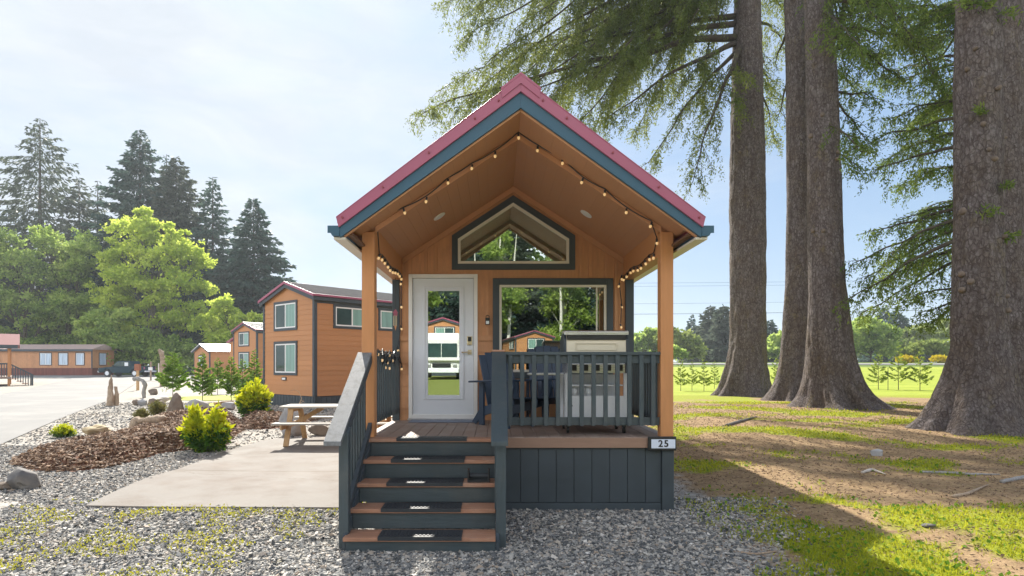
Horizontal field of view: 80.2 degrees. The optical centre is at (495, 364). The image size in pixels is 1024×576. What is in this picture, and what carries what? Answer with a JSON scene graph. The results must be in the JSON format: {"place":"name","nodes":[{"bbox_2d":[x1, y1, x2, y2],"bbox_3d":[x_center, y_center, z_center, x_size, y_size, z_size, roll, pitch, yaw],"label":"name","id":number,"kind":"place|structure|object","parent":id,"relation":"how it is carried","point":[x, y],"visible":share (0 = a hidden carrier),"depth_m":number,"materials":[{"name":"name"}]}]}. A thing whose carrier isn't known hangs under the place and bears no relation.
{"place":"outdoors","nodes":[
{"label":"outdoors","id":0,"kind":"place"},
{"bbox_2d":[0,375,203,444],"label":"road","id":1,"kind":"structure","parent":0,"point":[24,411],"depth_m":25.84,"materials":[{"name":"asphalt"}]},
{"bbox_2d":[98,361,155,376],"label":"pickup truck","id":2,"kind":"object","parent":1,"relation":"on","point":[118,368],"visible":0.89,"depth_m":66.28,"materials":[{"name":"teal paint"}]},
{"bbox_2d":[169,395,237,400],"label":"lawn","id":3,"kind":"structure","parent":0,"point":[214,398],"depth_m":26.81,"materials":[{"name":"green plant"}]},
{"bbox_2d":[154,352,190,395],"bbox_3d":[-14.884,0.486,27.981,1.581,2.136,1.772,0,0,-30],"label":"cedar sapling","id":4,"kind":"object","parent":3,"relation":"on","point":[162,379],"visible":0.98,"depth_m":27.76,"materials":[{"name":"green plant"}]},
{"bbox_2d":[232,359,251,388],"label":"cedar sapling","id":5,"kind":"object","parent":3,"relation":"on","point":[240,369],"visible":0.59,"depth_m":28.32,"materials":[{"name":"green plant"}]},
{"bbox_2d":[243,349,262,385],"bbox_3d":[-10.493,0.408,26.460,0.905,2.279,0.924,0,0,22],"label":"cedar sapling","id":6,"kind":"object","parent":3,"relation":"on","point":[255,372],"visible":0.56,"depth_m":26.43,"materials":[{"name":"green plant"}]},
{"bbox_2d":[86,438,338,508],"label":"concrete path","id":7,"kind":"structure","parent":0,"point":[297,473],"depth_m":8.31,"materials":[{"name":"concrete"}]},
{"bbox_2d":[271,404,391,446],"bbox_3d":[-3.150,1.204,12.423,2.300,0.766,1.703,0,0,-2],"label":"picnic table","id":8,"kind":"object","parent":7,"relation":"on","point":[300,421],"visible":0.52,"depth_m":12.04,"materials":[{"name":"grey wood"}]},
{"bbox_2d":[0,402,858,575],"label":"gravel","id":9,"kind":"structure","parent":0,"point":[639,547],"depth_m":5.83,"materials":[{"name":"gravel"}]},
{"bbox_2d":[408,420,473,422],"bbox_3d":[-0.765,0.796,8.610,0.910,0.011,0.340,0,0,0],"label":"threshold","id":10,"kind":"object","parent":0,"point":[440,421],"depth_m":8.48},
{"bbox_2d":[0,0,953,364],"label":"sky","id":11,"kind":"structure","parent":0,"point":[302,108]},
{"bbox_2d":[467,468,489,481],"bbox_3d":[-0.176,1.120,6.169,0.224,0.124,0.130,0,0,0],"label":"boot brush","id":12,"kind":"object","parent":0,"point":[478,477],"visible":1,"depth_m":6.15,"materials":[{"name":"black metal"}]},
{"bbox_2d":[0,362,1023,575],"bbox_3d":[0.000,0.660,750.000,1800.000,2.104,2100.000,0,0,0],"label":"ground","id":13,"kind":"structure","parent":0,"point":[909,391],"depth_m":9.16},
{"bbox_2d":[0,334,33,385],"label":"porch cabin","id":14,"kind":"object","parent":13,"relation":"on","point":[10,341],"visible":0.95,"depth_m":41.54,"materials":[{"name":"orange"}]},
{"bbox_2d":[0,241,41,337],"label":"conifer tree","id":15,"kind":"object","parent":13,"relation":"on","point":[4,322],"visible":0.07,"depth_m":99.85,"materials":[{"name":"green plant"}]},
{"bbox_2d":[7,467,41,489],"bbox_3d":[-6.269,1.529,8.094,0.382,0.332,0.358,0,0,-37],"label":"rock","id":16,"kind":"object","parent":13,"relation":"on","point":[20,478],"visible":0.87,"depth_m":7.98,"materials":[{"name":"stone"}]},
{"bbox_2d":[0,225,89,343],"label":"shade tree","id":17,"kind":"object","parent":13,"relation":"on","point":[11,258],"visible":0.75,"depth_m":91.04,"materials":[{"name":"green plant"}]},
{"bbox_2d":[0,344,116,374],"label":"mobile home","id":18,"kind":"object","parent":13,"relation":"on","point":[61,359],"visible":0.81,"depth_m":73.99,"materials":[{"name":"orange"}]},
{"bbox_2d":[39,352,51,364],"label":"window","id":19,"kind":"structure","parent":18,"relation":"in","point":[45,358],"depth_m":73.97,"materials":[{"name":"glass"}]},
{"bbox_2d":[58,352,67,364],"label":"window","id":20,"kind":"structure","parent":18,"relation":"in","point":[62,356],"depth_m":73.97,"materials":[{"name":"glass"}]},
{"bbox_2d":[75,352,84,364],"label":"window","id":21,"kind":"structure","parent":18,"relation":"in","point":[79,356],"depth_m":73.95,"materials":[{"name":"glass"}]},
{"bbox_2d":[14,223,111,343],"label":"shade tree","id":22,"kind":"object","parent":13,"relation":"on","point":[74,271],"visible":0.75,"depth_m":92.37,"materials":[{"name":"green plant"}]},
{"bbox_2d":[49,423,77,437],"bbox_3d":[-9.491,1.448,13.327,0.541,0.378,0.469,0,0,-30],"label":"cushion plant","id":23,"kind":"object","parent":13,"relation":"on","point":[63,430],"visible":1,"depth_m":13.29,"materials":[{"name":"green plant"}]},
{"bbox_2d":[32,177,104,330],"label":"conifer tree","id":24,"kind":"object","parent":13,"relation":"on","point":[81,215],"visible":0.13,"depth_m":115.11,"materials":[{"name":"green plant"}]},
{"bbox_2d":[0,118,147,365],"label":"conifer tree","id":25,"kind":"object","parent":13,"relation":"on","point":[39,205],"visible":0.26,"depth_m":111.16,"materials":[{"name":"green plant"}]},
{"bbox_2d":[80,181,113,269],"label":"conifer tree","id":26,"kind":"object","parent":13,"relation":"on","point":[99,209],"visible":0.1,"depth_m":117.84,"materials":[{"name":"green plant"}]},
{"bbox_2d":[70,304,139,343],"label":"shade bush","id":27,"kind":"object","parent":13,"relation":"on","point":[104,314],"visible":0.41,"depth_m":81.25,"materials":[{"name":"green plant"}]},
{"bbox_2d":[106,375,114,405],"bbox_3d":[-13.969,0.976,22.063,0.262,1.224,0.275,0,0,0],"label":"driftwood post","id":28,"kind":"object","parent":13,"relation":"on","point":[110,399],"visible":0.94,"depth_m":22.00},
{"bbox_2d":[37,129,198,365],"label":"conifer tree","id":29,"kind":"object","parent":13,"relation":"on","point":[128,182],"visible":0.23,"depth_m":109.13,"materials":[{"name":"green plant"}]},
{"bbox_2d":[74,323,196,373],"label":"shade bush","id":30,"kind":"object","parent":13,"relation":"on","point":[136,349],"visible":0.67,"depth_m":78.88,"materials":[{"name":"green plant"}]},
{"bbox_2d":[132,376,146,397],"bbox_3d":[-16.157,1.009,27.599,0.621,0.980,0.210,0,0,0],"label":"curved driftwood","id":31,"kind":"object","parent":13,"relation":"on","point":[141,380],"visible":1,"depth_m":27.54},
{"bbox_2d":[82,206,226,373],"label":"alder tree","id":32,"kind":"object","parent":13,"relation":"on","point":[161,289],"visible":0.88,"depth_m":86.85,"materials":[{"name":"green plant"}]},
{"bbox_2d":[5,406,318,471],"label":"bark mulch","id":33,"kind":"object","parent":13,"relation":"on","point":[104,439],"visible":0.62,"depth_m":10.66,"materials":[{"name":"wood"}]},
{"bbox_2d":[82,424,110,434],"bbox_3d":[-8.464,1.385,12.792,0.566,0.264,0.404,0,0,0],"label":"rock","id":34,"kind":"object","parent":33,"relation":"on","point":[94,429],"visible":0.7,"depth_m":12.71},
{"bbox_2d":[132,408,150,417],"bbox_3d":[-8.685,1.199,14.891,0.438,0.312,0.355,0,0,0],"label":"heather","id":35,"kind":"object","parent":33,"relation":"on","point":[141,412],"visible":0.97,"depth_m":14.84,"materials":[{"name":"green plant"}]},
{"bbox_2d":[117,414,167,429],"bbox_3d":[-8.057,1.345,14.001,1.286,0.447,0.451,0,0,17],"label":"driftwood log","id":36,"kind":"object","parent":33,"relation":"on","point":[135,421],"visible":0.68,"depth_m":13.80,"materials":[{"name":"wood"}]},
{"bbox_2d":[147,399,167,415],"bbox_3d":[-8.814,1.128,15.858,0.563,0.499,0.493,0,0,0],"label":"heather","id":37,"kind":"object","parent":33,"relation":"on","point":[155,407],"visible":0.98,"depth_m":15.79,"materials":[{"name":"green plant"}]},
{"bbox_2d":[176,400,235,452],"bbox_3d":[-5.395,1.177,11.330,1.030,1.106,0.702,0,0,0],"label":"golden shrub","id":38,"kind":"object","parent":33,"relation":"on","point":[199,434],"visible":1,"depth_m":11.21,"materials":[{"name":"yellow plant"}]},
{"bbox_2d":[221,402,234,410],"bbox_3d":[-7.091,1.098,16.121,0.358,0.232,0.237,0,0,0],"label":"rock","id":39,"kind":"object","parent":33,"relation":"on","point":[230,406],"visible":0.9,"depth_m":16.05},
{"bbox_2d":[158,349,166,386],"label":"curved driftwood","id":40,"kind":"object","parent":13,"relation":"on","point":[162,357],"visible":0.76,"depth_m":40.48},
{"bbox_2d":[108,156,217,371],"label":"conifer tree","id":41,"kind":"object","parent":13,"relation":"on","point":[181,217],"visible":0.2,"depth_m":108.39,"materials":[{"name":"green plant"}]},
{"bbox_2d":[166,392,183,411],"bbox_3d":[-8.984,1.150,17.011,0.466,0.759,0.315,0,0,0],"label":"rock","id":42,"kind":"object","parent":13,"relation":"on","point":[175,403],"visible":0.66,"depth_m":16.91,"materials":[{"name":"stone"}]},
{"bbox_2d":[0,498,365,575],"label":"moss","id":43,"kind":"object","parent":13,"relation":"on","point":[108,538],"visible":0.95,"depth_m":5.87,"materials":[{"name":"plant"}]},
{"bbox_2d":[155,177,238,346],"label":"conifer tree","id":44,"kind":"object","parent":13,"relation":"on","point":[217,229],"visible":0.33,"depth_m":107.10,"materials":[{"name":"green plant"}]},
{"bbox_2d":[185,399,208,408],"bbox_3d":[-10.168,1.362,20.552,0.688,0.426,0.535,0,0,9],"label":"rock","id":45,"kind":"object","parent":13,"relation":"on","point":[199,402],"visible":0.52,"depth_m":20.40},
{"bbox_2d":[184,352,218,400],"bbox_3d":[-11.749,0.520,24.195,1.328,2.047,1.091,0,0,-34],"label":"cedar sapling","id":46,"kind":"object","parent":13,"relation":"on","point":[209,385],"visible":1,"depth_m":24.08,"materials":[{"name":"green plant"}]},
{"bbox_2d":[191,344,229,377],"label":"tiny cabin","id":47,"kind":"object","parent":13,"relation":"on","point":[213,353],"visible":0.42,"depth_m":61.03,"materials":[{"name":"orange"}]},
{"bbox_2d":[209,358,225,393],"bbox_3d":[-14.022,0.572,30.601,1.204,1.946,1.148,0,0,0],"label":"cedar sapling","id":48,"kind":"object","parent":13,"relation":"on","point":[218,370],"visible":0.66,"depth_m":30.66,"materials":[{"name":"green plant"}]},
{"bbox_2d":[186,293,262,343],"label":"willow bush","id":49,"kind":"object","parent":13,"relation":"on","point":[217,332],"visible":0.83,"depth_m":82.84,"materials":[{"name":"green plant"}]},
{"bbox_2d":[218,357,243,400],"bbox_3d":[-10.584,0.608,24.297,0.975,1.887,0.995,0,0,0],"label":"cedar sapling","id":50,"kind":"object","parent":13,"relation":"on","point":[228,385],"visible":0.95,"depth_m":24.22,"materials":[{"name":"green plant"}]},
{"bbox_2d":[175,198,296,372],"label":"conifer tree","id":51,"kind":"object","parent":13,"relation":"on","point":[249,282],"visible":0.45,"depth_m":102.90,"materials":[{"name":"green plant"}]},
{"bbox_2d":[226,322,262,383],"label":"tiny cabin","id":52,"kind":"object","parent":13,"relation":"on","point":[246,340],"visible":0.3,"depth_m":43.98,"materials":[{"name":"orange paint"}]},
{"bbox_2d":[238,331,248,346],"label":"window","id":53,"kind":"structure","parent":52,"relation":"in","point":[243,337],"depth_m":44.27,"materials":[{"name":"glass"}]},
{"bbox_2d":[238,352,248,368],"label":"window","id":54,"kind":"structure","parent":52,"relation":"in","point":[244,356],"depth_m":44.27,"materials":[{"name":"glass"}]},
{"bbox_2d":[243,412,312,429],"bbox_3d":[-5.888,1.428,16.584,2.160,0.388,4.140,0,0,0],"label":"mulch bed","id":55,"kind":"object","parent":13,"relation":"on","point":[266,427],"visible":0.17,"depth_m":15.08,"materials":[{"name":"wood"}]},
{"bbox_2d":[233,376,273,416],"bbox_3d":[-6.677,0.944,16.855,1.153,1.279,1.012,0,0,0],"label":"golden shrub","id":56,"kind":"object","parent":55,"relation":"on","point":[250,398],"visible":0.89,"depth_m":16.66,"materials":[{"name":"yellow plant"}]},
{"bbox_2d":[279,408,301,435],"bbox_3d":[-4.599,1.323,13.725,0.554,0.784,0.486,0,0,0],"label":"rock","id":57,"kind":"object","parent":13,"relation":"on","point":[296,430],"visible":0.31,"depth_m":13.57,"materials":[{"name":"stone"}]},
{"bbox_2d":[308,425,328,435],"bbox_3d":[-3.965,1.487,13.741,0.515,0.306,0.303,0,0,25],"label":"rock","id":58,"kind":"object","parent":13,"relation":"on","point":[320,430],"visible":0.7,"depth_m":13.63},
{"bbox_2d":[258,281,391,404],"bbox_3d":[-4.564,-0.565,25.581,3.880,4.930,9.470,0,0,41],"label":"tiny cabin","id":59,"kind":"object","parent":13,"relation":"on","point":[312,341],"visible":0.48,"depth_m":21.89,"materials":[{"name":"orange"}]},
{"bbox_2d":[274,299,297,330],"bbox_3d":[-7.696,-1.790,22.238,1.620,1.080,0.065,0,0,41],"label":"window","id":60,"kind":"structure","parent":59,"relation":"in","point":[285,312],"depth_m":22.20,"materials":[{"name":"glass"}]},
{"bbox_2d":[274,341,297,374],"bbox_3d":[-7.696,-0.240,22.238,1.620,1.240,0.065,0,0,41],"label":"window","id":61,"kind":"structure","parent":59,"relation":"in","point":[285,353],"depth_m":22.19,"materials":[{"name":"glass"}]},
{"bbox_2d":[333,304,361,329],"bbox_3d":[-5.242,-1.730,22.146,0.065,0.860,1.600,0,0,41],"label":"window","id":62,"kind":"structure","parent":59,"relation":"in","point":[344,316],"depth_m":21.98,"materials":[{"name":"glass"}]},
{"bbox_2d":[378,308,391,330],"bbox_3d":[-4.171,-1.730,23.364,0.065,0.860,0.880,0,0,41],"label":"window","id":63,"kind":"structure","parent":59,"relation":"in","point":[384,314],"depth_m":23.25,"materials":[{"name":"glass"}]},
{"bbox_2d":[323,72,713,551],"bbox_3d":[0.250,-1.100,11.870,3.900,5.900,12.860,0,0,0],"label":"cabin","id":64,"kind":"object","parent":13,"relation":"on","point":[513,251],"visible":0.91,"depth_m":6.80,"materials":[{"name":"orange"}]},
{"bbox_2d":[393,278,397,330],"bbox_3d":[-1.413,-0.853,8.550,0.070,0.745,0.060,0,0,0],"label":"hanging ornament","id":65,"kind":"object","parent":64,"relation":"hanging from","point":[395,312],"visible":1,"depth_m":8.55,"materials":[{"name":"red metal"}]},
{"bbox_2d":[377,530,462,540],"bbox_3d":[-0.690,1.567,5.602,0.758,0.039,0.242,0,0,0],"label":"stair mat","id":66,"kind":"object","parent":64,"relation":"on","point":[419,535],"visible":1,"depth_m":5.52,"materials":[{"name":"black rubber"}]},
{"bbox_2d":[381,503,461,511],"bbox_3d":[-0.714,1.379,5.885,0.759,0.039,0.242,0,0,0],"label":"stair mat","id":67,"kind":"object","parent":64,"relation":"on","point":[421,507],"visible":1,"depth_m":5.80,"materials":[{"name":"black rubber"}]},
{"bbox_2d":[386,478,463,485],"bbox_3d":[-0.711,1.190,6.168,0.761,0.039,0.242,0,0,0],"label":"stair mat","id":68,"kind":"object","parent":64,"relation":"on","point":[425,482],"visible":1,"depth_m":6.07,"materials":[{"name":"black rubber"}]},
{"bbox_2d":[391,456,465,462],"bbox_3d":[-0.713,1.000,6.451,0.767,0.039,0.242,0,0,0],"label":"stair mat","id":69,"kind":"object","parent":64,"relation":"on","point":[427,459],"visible":1,"depth_m":6.33,"materials":[{"name":"black rubber"}]},
{"bbox_2d":[396,436,466,440],"bbox_3d":[-0.701,0.811,6.691,0.767,0.039,0.157,0,0,0],"label":"stair mat","id":70,"kind":"object","parent":64,"relation":"on","point":[431,438],"visible":1,"depth_m":6.61,"materials":[{"name":"black rubber"}]},
{"bbox_2d":[408,274,477,419],"bbox_3d":[-0.767,-0.255,8.835,1.020,2.117,0.131,0,0,0],"label":"door","id":71,"kind":"structure","parent":64,"relation":"in","point":[422,406],"depth_m":8.84,"materials":[{"name":"white paint"}]},
{"bbox_2d":[468,352,555,428],"bbox_3d":[0.195,0.313,8.143,0.840,0.984,0.939,0,0,-38],"label":"adirondack chair","id":72,"kind":"object","parent":64,"relation":"on","point":[485,383],"visible":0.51,"depth_m":8.15,"materials":[{"name":"blue plastic"}]},
{"bbox_2d":[452,195,574,269],"bbox_3d":[0.254,-1.919,8.855,1.788,1.078,0.090,0,0,0],"label":"gable window","id":73,"kind":"structure","parent":64,"relation":"in","point":[513,235],"depth_m":8.87,"materials":[{"name":"glass"}]},
{"bbox_2d":[377,132,657,369],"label":"string lights","id":74,"kind":"object","parent":64,"relation":"hanging from","point":[395,271],"visible":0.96,"depth_m":6.99,"materials":[{"name":"black plastic"}]},
{"bbox_2d":[519,346,566,426],"bbox_3d":[0.768,0.265,8.309,0.840,1.080,0.939,0,0,-6],"label":"adirondack chair","id":75,"kind":"object","parent":64,"relation":"on","point":[551,369],"visible":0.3,"depth_m":8.54,"materials":[{"name":"blue plastic"}]},
{"bbox_2d":[493,278,612,378],"bbox_3d":[0.827,-0.528,8.855,1.747,1.456,0.090,0,0,0],"label":"window","id":76,"kind":"structure","parent":64,"relation":"in","point":[596,289],"depth_m":8.83,"materials":[{"name":"teal paint"}]},
{"bbox_2d":[527,330,628,432],"bbox_3d":[0.969,0.197,7.398,1.166,1.213,0.584,0,0,0],"label":"gas grill","id":77,"kind":"object","parent":64,"relation":"on","point":[593,340],"visible":0.61,"depth_m":7.13,"materials":[{"name":"silver metal"}]},
{"bbox_2d":[406,0,785,396],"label":"spruce tree","id":78,"kind":"object","parent":13,"relation":"on","point":[642,25],"visible":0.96,"depth_m":26.32,"materials":[{"name":"green plant"}]},
{"bbox_2d":[634,326,657,351],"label":"round tree","id":79,"kind":"object","parent":13,"relation":"on","point":[644,339],"visible":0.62,"depth_m":123.38,"materials":[{"name":"green plant"}]},
{"bbox_2d":[652,326,707,361],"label":"round tree","id":80,"kind":"object","parent":13,"relation":"on","point":[693,344],"visible":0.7,"depth_m":118.33,"materials":[{"name":"green plant"}]},
{"bbox_2d":[673,344,688,361],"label":"round tree","id":81,"kind":"object","parent":13,"relation":"on","point":[678,351],"visible":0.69,"depth_m":94.30,"materials":[{"name":"green plant"}]},
{"bbox_2d":[673,358,690,384],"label":"fir sapling","id":82,"kind":"object","parent":13,"relation":"on","point":[682,376],"visible":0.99,"depth_m":37.31,"materials":[{"name":"green plant"}]},
{"bbox_2d":[675,314,696,361],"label":"conifer tree","id":83,"kind":"object","parent":13,"relation":"on","point":[691,324],"visible":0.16,"depth_m":149.83,"materials":[{"name":"green plant"}]},
{"bbox_2d":[685,362,700,384],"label":"fir sapling","id":84,"kind":"object","parent":13,"relation":"on","point":[695,378],"visible":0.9,"depth_m":38.16,"materials":[{"name":"green plant"}]},
{"bbox_2d":[681,305,724,361],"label":"conifer tree","id":85,"kind":"object","parent":13,"relation":"on","point":[703,328],"visible":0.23,"depth_m":139.32,"materials":[{"name":"green plant"}]},
{"bbox_2d":[695,358,711,385],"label":"fir sapling","id":86,"kind":"object","parent":13,"relation":"on","point":[703,379],"visible":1,"depth_m":37.31,"materials":[{"name":"green plant"}]},
{"bbox_2d":[696,304,729,361],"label":"conifer tree","id":87,"kind":"object","parent":13,"relation":"on","point":[716,342],"visible":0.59,"depth_m":128.53,"materials":[{"name":"green plant"}]},
{"bbox_2d":[705,361,720,388],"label":"fir sapling","id":88,"kind":"object","parent":13,"relation":"on","point":[714,376],"visible":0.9,"depth_m":41.16,"materials":[{"name":"green plant"}]},
{"bbox_2d":[767,320,778,361],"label":"conifer tree","id":89,"kind":"object","parent":13,"relation":"on","point":[772,328],"visible":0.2,"depth_m":128.89,"materials":[{"name":"green plant"}]},
{"bbox_2d":[767,329,781,358],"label":"round tree","id":90,"kind":"object","parent":13,"relation":"on","point":[773,346],"visible":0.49,"depth_m":119.08,"materials":[{"name":"green plant"}]},
{"bbox_2d":[760,0,869,401],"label":"spruce tree","id":91,"kind":"object","parent":13,"relation":"on","point":[786,384],"visible":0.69,"depth_m":23.14,"materials":[{"name":"brown plant"}]},
{"bbox_2d":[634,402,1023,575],"bbox_3d":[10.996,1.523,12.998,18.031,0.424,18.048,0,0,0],"label":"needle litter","id":92,"kind":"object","parent":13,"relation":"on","point":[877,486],"visible":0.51,"depth_m":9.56,"materials":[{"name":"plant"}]},
{"bbox_2d":[648,400,1023,575],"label":"grass","id":93,"kind":"structure","parent":13,"relation":"on","point":[893,565],"depth_m":6.34,"materials":[{"name":"plant"}]},
{"bbox_2d":[655,401,1023,575],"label":"clover","id":94,"kind":"object","parent":13,"relation":"on","point":[811,570],"visible":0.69,"depth_m":6.10,"materials":[{"name":"green plant"}]},
{"bbox_2d":[787,0,953,410],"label":"spruce tree","id":95,"kind":"object","parent":13,"relation":"on","point":[832,377],"visible":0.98,"depth_m":19.25,"materials":[{"name":"brown plant"}]},
{"bbox_2d":[857,308,895,361],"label":"conifer tree","id":96,"kind":"object","parent":13,"relation":"on","point":[884,318],"visible":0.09,"depth_m":149.59,"materials":[{"name":"green plant"}]},
{"bbox_2d":[866,354,887,388],"bbox_3d":[25.039,0.407,40.025,1.333,2.541,1.072,0,0,41],"label":"fir sapling","id":97,"kind":"object","parent":13,"relation":"on","point":[883,377],"visible":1,"depth_m":39.90,"materials":[{"name":"green plant"}]},
{"bbox_2d":[852,316,907,361],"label":"round tree","id":98,"kind":"object","parent":13,"relation":"on","point":[876,336],"visible":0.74,"depth_m":103.48,"materials":[{"name":"green plant"}]},
{"bbox_2d":[858,311,931,361],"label":"conifer tree","id":99,"kind":"object","parent":13,"relation":"on","point":[903,320],"visible":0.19,"depth_m":143.98,"materials":[{"name":"green plant"}]},
{"bbox_2d":[885,345,912,389],"bbox_3d":[26.289,0.202,39.588,1.229,2.924,1.665,0,0,-37],"label":"fir sapling","id":100,"kind":"object","parent":13,"relation":"on","point":[903,374],"visible":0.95,"depth_m":39.54,"materials":[{"name":"green plant"}]},
{"bbox_2d":[895,355,919,362],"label":"gorse bush","id":101,"kind":"object","parent":13,"relation":"on","point":[908,358],"visible":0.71,"depth_m":91.33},
{"bbox_2d":[888,318,949,355],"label":"round tree","id":102,"kind":"object","parent":13,"relation":"on","point":[912,338],"visible":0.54,"depth_m":138.24,"materials":[{"name":"green plant"}]},
{"bbox_2d":[905,349,933,384],"bbox_3d":[26.862,0.337,38.676,1.568,2.677,1.629,0,0,42],"label":"fir sapling","id":103,"kind":"object","parent":13,"relation":"on","point":[921,376],"visible":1,"depth_m":38.58,"materials":[{"name":"green plant"}]},
{"bbox_2d":[897,338,949,361],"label":"willow tree","id":104,"kind":"object","parent":13,"relation":"on","point":[931,346],"visible":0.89,"depth_m":96.93,"materials":[{"name":"green plant"}]},
{"bbox_2d":[832,0,1023,393],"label":"spruce tree","id":105,"kind":"object","parent":13,"relation":"on","point":[1013,82],"visible":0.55,"depth_m":18.68,"materials":[{"name":"green plant"}]},
{"bbox_2d":[929,354,946,362],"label":"gorse bush","id":106,"kind":"object","parent":13,"relation":"on","point":[938,358],"visible":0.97,"depth_m":91.62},
{"bbox_2d":[919,471,999,474],"bbox_3d":[6.906,1.610,9.015,1.116,0.047,0.119,0,0,6],"label":"fallen stick","id":107,"kind":"object","parent":13,"relation":"on","point":[952,472],"visible":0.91,"depth_m":9.02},
{"bbox_2d":[905,0,1023,436],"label":"spruce tree","id":108,"kind":"object","parent":13,"relation":"on","point":[977,391],"visible":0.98,"depth_m":13.40,"materials":[{"name":"brown plant"}]},
{"bbox_2d":[951,484,988,497],"bbox_3d":[6.126,1.616,7.803,1.256,0.044,0.076,0,0,-35],"label":"fallen stick","id":109,"kind":"object","parent":13,"relation":"on","point":[965,493],"visible":1,"depth_m":7.62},
{"bbox_2d":[1000,475,1023,482],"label":"fallen stick","id":110,"kind":"object","parent":13,"relation":"on","point":[1012,479],"visible":0.98,"depth_m":8.49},
{"bbox_2d":[673,363,944,364],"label":"field road","id":111,"kind":"structure","parent":0,"point":[778,363],"depth_m":83.33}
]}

